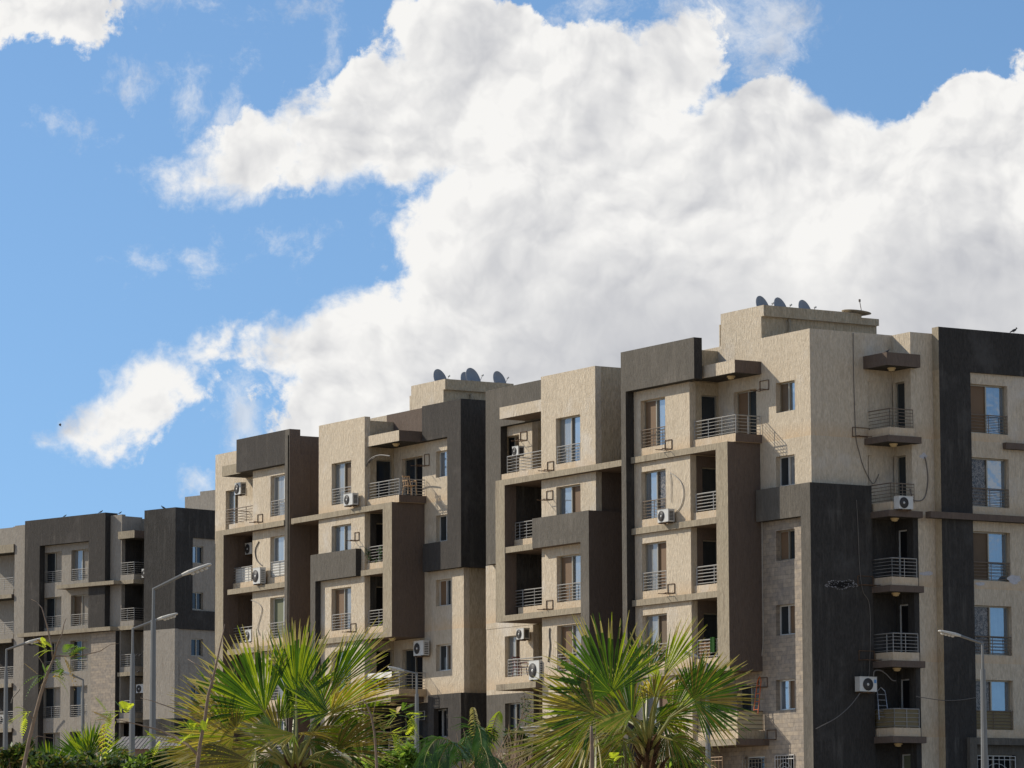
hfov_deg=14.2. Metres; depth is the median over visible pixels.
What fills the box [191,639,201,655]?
window
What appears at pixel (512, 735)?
shrub
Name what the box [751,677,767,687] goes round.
wall bracket
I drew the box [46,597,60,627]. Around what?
window
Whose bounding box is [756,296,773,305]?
satellite dish
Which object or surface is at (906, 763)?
door
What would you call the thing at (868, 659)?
wall bracket
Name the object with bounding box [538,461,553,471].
wall bracket
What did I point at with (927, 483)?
cable
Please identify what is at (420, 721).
door
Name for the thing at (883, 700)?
ladder
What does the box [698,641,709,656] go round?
laundry
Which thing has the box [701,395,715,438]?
door
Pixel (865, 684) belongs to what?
air conditioner
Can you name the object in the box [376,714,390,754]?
door
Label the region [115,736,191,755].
garden hut
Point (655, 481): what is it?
window
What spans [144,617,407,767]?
fan palm
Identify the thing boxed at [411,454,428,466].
wall bracket
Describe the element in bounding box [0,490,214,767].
apartment building
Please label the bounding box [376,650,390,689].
door
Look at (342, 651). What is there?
window
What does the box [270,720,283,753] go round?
window
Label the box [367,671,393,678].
laundry
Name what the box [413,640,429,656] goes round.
air conditioner
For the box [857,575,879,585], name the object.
wall bracket
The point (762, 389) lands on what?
wall bracket
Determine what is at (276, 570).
windbreak sheet
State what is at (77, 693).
window
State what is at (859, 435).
wall bracket
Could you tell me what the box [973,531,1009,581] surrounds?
window
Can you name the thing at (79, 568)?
window
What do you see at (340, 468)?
window
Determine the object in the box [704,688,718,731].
door
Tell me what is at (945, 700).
cable
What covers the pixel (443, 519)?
window
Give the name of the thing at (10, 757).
shrub
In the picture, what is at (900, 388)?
door
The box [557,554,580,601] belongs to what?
window
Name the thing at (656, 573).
window
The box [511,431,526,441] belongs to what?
wall bracket
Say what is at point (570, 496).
window
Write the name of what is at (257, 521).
wall bracket
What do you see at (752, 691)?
door
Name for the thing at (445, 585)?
window
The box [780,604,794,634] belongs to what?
window
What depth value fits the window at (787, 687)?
164.95 m
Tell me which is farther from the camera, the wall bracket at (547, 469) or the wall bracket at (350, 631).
the wall bracket at (350, 631)
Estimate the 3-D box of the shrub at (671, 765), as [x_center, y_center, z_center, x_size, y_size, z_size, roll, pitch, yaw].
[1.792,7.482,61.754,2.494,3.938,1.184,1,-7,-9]
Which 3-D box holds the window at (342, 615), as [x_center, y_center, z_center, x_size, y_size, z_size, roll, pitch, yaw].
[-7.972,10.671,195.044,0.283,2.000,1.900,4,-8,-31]
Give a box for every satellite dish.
[433,369,449,380]
[460,372,466,379]
[466,368,483,380]
[493,371,508,382]
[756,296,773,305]
[774,297,791,306]
[798,300,816,308]
[842,299,870,315]
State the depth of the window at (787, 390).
166.25 m
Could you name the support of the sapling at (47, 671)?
on the ground
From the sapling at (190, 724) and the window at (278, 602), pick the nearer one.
the sapling at (190, 724)
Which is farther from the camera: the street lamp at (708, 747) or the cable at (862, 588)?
the cable at (862, 588)
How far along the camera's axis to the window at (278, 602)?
201.17 m
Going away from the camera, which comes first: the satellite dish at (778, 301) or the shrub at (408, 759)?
the shrub at (408, 759)
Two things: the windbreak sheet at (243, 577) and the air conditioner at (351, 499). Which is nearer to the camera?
the air conditioner at (351, 499)
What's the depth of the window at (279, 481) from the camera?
201.91 m
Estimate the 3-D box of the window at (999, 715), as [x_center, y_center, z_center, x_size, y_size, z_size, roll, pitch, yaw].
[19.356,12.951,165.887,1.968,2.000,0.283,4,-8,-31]
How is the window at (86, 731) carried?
in the apartment building at (81, 575)
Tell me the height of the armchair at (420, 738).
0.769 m
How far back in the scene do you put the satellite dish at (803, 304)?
170.84 m
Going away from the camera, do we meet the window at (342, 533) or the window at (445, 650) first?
the window at (445, 650)
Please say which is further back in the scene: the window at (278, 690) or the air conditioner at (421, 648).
the window at (278, 690)
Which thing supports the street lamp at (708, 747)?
on the ground
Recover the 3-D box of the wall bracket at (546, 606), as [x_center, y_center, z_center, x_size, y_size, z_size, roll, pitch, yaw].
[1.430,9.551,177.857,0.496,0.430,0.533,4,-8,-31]
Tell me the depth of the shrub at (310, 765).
65.65 m
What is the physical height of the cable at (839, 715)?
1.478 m
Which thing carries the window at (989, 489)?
in the apartment building at (594, 537)
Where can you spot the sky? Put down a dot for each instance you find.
(223, 222)
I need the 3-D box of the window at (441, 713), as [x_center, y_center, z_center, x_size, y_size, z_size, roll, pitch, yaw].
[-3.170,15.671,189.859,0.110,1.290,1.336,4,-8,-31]
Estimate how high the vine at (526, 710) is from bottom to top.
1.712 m
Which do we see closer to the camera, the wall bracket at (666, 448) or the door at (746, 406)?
the door at (746, 406)
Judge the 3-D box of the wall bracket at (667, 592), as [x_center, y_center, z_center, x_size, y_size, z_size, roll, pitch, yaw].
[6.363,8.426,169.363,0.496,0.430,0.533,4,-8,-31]
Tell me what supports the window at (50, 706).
in the apartment building at (81, 575)
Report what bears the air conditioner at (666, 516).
attached to the apartment building at (594, 537)
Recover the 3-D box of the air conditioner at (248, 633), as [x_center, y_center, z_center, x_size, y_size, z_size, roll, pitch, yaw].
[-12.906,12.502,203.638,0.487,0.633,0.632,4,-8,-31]
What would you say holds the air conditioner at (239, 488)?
attached to the apartment building at (423, 577)
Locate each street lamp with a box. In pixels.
[3,638,39,749]
[62,671,84,744]
[129,613,177,755]
[149,563,211,750]
[388,666,418,752]
[684,651,710,767]
[938,630,987,767]
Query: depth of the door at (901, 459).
166.05 m
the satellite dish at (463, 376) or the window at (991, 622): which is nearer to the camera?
the window at (991, 622)
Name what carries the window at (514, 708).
in the apartment building at (594, 537)
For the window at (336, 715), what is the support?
in the apartment building at (423, 577)
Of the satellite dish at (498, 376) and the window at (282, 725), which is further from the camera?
the window at (282, 725)
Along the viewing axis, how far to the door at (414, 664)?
192.57 m
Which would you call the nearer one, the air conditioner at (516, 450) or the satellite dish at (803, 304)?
the satellite dish at (803, 304)
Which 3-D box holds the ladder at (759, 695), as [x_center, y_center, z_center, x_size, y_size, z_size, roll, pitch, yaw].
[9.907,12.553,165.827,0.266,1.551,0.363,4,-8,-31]
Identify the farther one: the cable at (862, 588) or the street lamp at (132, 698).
the cable at (862, 588)
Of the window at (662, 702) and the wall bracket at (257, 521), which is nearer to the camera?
the window at (662, 702)
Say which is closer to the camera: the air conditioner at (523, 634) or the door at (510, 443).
the air conditioner at (523, 634)
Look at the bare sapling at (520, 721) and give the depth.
56.99 m
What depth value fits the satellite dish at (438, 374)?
193.29 m
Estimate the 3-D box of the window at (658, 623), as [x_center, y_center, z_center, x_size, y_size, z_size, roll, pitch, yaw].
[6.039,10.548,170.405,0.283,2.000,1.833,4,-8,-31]
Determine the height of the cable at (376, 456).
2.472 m
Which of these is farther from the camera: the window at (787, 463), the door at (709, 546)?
the door at (709, 546)
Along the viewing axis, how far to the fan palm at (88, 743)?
88.05 m
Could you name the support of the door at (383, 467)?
in the apartment building at (423, 577)
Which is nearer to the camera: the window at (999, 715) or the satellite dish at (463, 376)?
the window at (999, 715)
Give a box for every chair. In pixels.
[402,476,416,494]
[512,657,527,676]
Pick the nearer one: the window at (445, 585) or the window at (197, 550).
the window at (445, 585)
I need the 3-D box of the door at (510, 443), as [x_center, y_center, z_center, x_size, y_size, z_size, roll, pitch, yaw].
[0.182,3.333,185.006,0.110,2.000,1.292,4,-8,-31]
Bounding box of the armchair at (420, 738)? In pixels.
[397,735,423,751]
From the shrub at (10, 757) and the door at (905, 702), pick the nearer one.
the shrub at (10, 757)
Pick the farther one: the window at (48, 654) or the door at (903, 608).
the window at (48, 654)
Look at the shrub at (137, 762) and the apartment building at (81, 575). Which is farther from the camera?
the apartment building at (81, 575)
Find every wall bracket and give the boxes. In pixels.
[249,514,262,522]
[346,623,355,632]
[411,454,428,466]
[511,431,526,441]
[537,600,552,609]
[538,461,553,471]
[540,490,552,500]
[655,439,671,450]
[658,583,674,593]
[750,379,768,391]
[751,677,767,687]
[852,427,871,436]
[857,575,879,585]
[859,650,880,660]
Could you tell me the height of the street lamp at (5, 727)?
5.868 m
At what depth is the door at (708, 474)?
169.44 m
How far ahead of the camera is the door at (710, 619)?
168.74 m
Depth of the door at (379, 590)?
193.65 m
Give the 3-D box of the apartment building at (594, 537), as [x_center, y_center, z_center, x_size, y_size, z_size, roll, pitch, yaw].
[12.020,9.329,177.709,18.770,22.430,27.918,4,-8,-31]
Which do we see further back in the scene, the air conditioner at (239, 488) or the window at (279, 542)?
the air conditioner at (239, 488)
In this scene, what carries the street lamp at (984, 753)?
on the ground
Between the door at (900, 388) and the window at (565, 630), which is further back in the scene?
the window at (565, 630)
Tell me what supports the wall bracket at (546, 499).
attached to the apartment building at (594, 537)
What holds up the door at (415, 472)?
in the apartment building at (423, 577)
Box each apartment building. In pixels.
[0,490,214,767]
[214,379,513,767]
[486,305,1023,767]
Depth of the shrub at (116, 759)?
86.12 m
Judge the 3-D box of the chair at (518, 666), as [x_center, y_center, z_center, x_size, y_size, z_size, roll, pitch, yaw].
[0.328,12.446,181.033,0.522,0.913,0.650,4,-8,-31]
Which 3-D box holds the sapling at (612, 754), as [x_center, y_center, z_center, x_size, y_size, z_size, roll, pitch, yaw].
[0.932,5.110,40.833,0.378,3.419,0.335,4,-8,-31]
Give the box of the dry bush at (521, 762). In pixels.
[448,725,549,767]
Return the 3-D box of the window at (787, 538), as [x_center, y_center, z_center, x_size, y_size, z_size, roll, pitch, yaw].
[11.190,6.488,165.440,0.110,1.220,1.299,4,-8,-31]
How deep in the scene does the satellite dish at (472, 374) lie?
193.11 m
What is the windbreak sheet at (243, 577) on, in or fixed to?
attached to the apartment building at (423, 577)
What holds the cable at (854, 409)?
attached to the apartment building at (594, 537)
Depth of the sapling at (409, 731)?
41.99 m
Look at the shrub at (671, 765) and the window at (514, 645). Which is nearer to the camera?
the shrub at (671, 765)
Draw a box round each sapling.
[10,599,118,767]
[92,624,224,767]
[348,695,424,767]
[514,696,533,763]
[590,726,623,767]
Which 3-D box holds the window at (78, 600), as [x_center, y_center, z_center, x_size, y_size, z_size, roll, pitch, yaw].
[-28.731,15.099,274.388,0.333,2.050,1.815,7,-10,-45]
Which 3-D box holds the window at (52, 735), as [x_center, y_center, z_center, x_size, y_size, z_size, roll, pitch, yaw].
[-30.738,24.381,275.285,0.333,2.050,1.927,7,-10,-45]
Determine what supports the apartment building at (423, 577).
on the ground
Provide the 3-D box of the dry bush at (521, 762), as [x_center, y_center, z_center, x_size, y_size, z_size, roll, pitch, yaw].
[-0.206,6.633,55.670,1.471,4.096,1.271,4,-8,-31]
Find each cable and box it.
[251,600,261,634]
[366,454,389,466]
[547,628,550,661]
[670,472,683,512]
[762,488,763,653]
[816,693,859,728]
[853,333,878,483]
[856,500,870,676]
[910,457,927,500]
[916,696,975,700]
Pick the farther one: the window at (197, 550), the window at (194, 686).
the window at (197, 550)
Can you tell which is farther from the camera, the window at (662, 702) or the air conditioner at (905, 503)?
the window at (662, 702)
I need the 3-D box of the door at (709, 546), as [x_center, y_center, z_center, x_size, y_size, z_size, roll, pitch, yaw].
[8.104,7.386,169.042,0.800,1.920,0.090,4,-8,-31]
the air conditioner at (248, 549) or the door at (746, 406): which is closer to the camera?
the door at (746, 406)
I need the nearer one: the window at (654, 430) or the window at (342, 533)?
the window at (654, 430)
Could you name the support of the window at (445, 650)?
in the apartment building at (423, 577)
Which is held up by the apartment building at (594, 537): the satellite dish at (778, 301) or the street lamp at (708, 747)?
the satellite dish at (778, 301)
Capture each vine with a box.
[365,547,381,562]
[519,693,536,725]
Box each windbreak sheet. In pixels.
[236,567,251,582]
[272,561,284,576]
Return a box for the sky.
[0,0,1023,528]
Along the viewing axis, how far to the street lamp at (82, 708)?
164.83 m
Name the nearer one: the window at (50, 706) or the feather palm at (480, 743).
the feather palm at (480, 743)
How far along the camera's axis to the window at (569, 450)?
177.84 m
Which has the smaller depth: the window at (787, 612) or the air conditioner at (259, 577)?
the window at (787, 612)
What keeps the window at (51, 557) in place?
in the apartment building at (81, 575)
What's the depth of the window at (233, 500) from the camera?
209.26 m
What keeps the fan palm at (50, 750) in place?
on the ground
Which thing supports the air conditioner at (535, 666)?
attached to the apartment building at (594, 537)
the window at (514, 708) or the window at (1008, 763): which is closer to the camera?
the window at (1008, 763)
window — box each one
[43,687,59,717]
[44,642,60,672]
[45,552,61,582]
[45,733,59,753]
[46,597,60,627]
[70,686,85,716]
[71,640,87,670]
[72,549,88,580]
[72,731,86,756]
[73,595,87,625]
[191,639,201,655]
[191,685,200,700]
[192,592,201,609]
[193,546,201,563]
[229,491,237,523]
[270,597,283,637]
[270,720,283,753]
[271,475,284,515]
[271,536,284,576]
[271,663,283,699]
[332,461,350,504]
[332,587,350,630]
[332,651,350,692]
[332,715,350,755]
[335,524,350,550]
[438,709,445,736]
[440,451,446,476]
[440,515,446,540]
[440,579,450,605]
[440,644,450,670]
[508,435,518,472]
[509,636,519,676]
[509,703,519,729]
[557,415,579,463]
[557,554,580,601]
[558,624,580,671]
[560,485,580,513]
[641,398,664,447]
[642,469,665,518]
[642,541,666,590]
[644,614,666,662]
[648,687,667,734]
[780,381,794,411]
[780,455,794,485]
[780,529,794,560]
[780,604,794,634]
[780,679,794,709]
[781,754,794,767]
[970,384,1006,434]
[972,458,1008,507]
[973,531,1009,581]
[974,605,1011,655]
[976,680,1012,729]
[978,755,1011,767]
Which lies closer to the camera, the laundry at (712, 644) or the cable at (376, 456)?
the laundry at (712, 644)
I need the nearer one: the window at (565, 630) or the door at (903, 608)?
the door at (903, 608)
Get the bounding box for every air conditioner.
[136,684,142,693]
[234,482,246,495]
[245,542,252,555]
[245,630,251,642]
[252,567,266,584]
[343,493,358,506]
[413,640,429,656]
[512,446,523,456]
[516,628,530,640]
[528,660,541,680]
[657,508,674,523]
[855,676,876,693]
[893,495,912,510]
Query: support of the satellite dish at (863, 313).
on the apartment building at (594, 537)
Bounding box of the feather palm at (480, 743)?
[409,707,506,767]
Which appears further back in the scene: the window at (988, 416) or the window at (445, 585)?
the window at (445, 585)
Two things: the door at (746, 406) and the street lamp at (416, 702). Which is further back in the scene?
the door at (746, 406)
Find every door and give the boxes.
[376,460,390,497]
[376,523,382,561]
[376,586,382,625]
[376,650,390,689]
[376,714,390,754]
[405,457,421,495]
[405,649,422,688]
[405,713,422,739]
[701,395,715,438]
[702,467,715,511]
[703,540,716,584]
[704,613,717,657]
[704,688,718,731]
[737,391,756,433]
[741,683,759,730]
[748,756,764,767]
[896,382,904,427]
[898,455,905,495]
[899,530,907,576]
[900,604,908,651]
[901,679,909,727]
[902,754,910,767]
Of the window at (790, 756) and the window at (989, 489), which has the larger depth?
the window at (989, 489)
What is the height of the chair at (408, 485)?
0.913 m
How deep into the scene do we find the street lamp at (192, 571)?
99.75 m
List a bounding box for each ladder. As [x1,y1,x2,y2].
[753,676,761,713]
[877,687,887,719]
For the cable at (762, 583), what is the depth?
166.45 m
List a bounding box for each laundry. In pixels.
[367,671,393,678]
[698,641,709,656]
[710,637,716,652]
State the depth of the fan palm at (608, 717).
43.60 m
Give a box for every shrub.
[0,737,35,767]
[19,748,107,767]
[77,748,143,767]
[121,746,195,767]
[208,755,352,767]
[353,739,431,767]
[482,724,546,767]
[560,752,707,767]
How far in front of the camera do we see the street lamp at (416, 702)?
149.82 m
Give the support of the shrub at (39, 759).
on the ground
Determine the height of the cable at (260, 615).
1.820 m
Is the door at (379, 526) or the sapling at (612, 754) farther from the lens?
the door at (379, 526)
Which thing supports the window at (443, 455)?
in the apartment building at (423, 577)
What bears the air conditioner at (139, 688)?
attached to the apartment building at (81, 575)
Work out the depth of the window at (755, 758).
166.41 m
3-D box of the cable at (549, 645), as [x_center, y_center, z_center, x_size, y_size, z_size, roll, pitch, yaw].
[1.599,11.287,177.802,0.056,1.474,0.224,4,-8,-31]
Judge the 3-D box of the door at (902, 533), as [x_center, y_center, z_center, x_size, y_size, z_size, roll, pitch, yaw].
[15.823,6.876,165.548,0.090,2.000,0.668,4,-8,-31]
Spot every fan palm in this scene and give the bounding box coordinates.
[21,740,74,760]
[51,720,132,757]
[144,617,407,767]
[501,613,758,767]
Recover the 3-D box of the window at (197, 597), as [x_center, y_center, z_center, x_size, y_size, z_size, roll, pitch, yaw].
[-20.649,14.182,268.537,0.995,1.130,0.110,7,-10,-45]
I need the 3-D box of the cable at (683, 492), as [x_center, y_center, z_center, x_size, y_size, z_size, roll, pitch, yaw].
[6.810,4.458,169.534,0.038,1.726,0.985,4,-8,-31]
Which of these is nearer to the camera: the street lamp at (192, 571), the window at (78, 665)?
the street lamp at (192, 571)

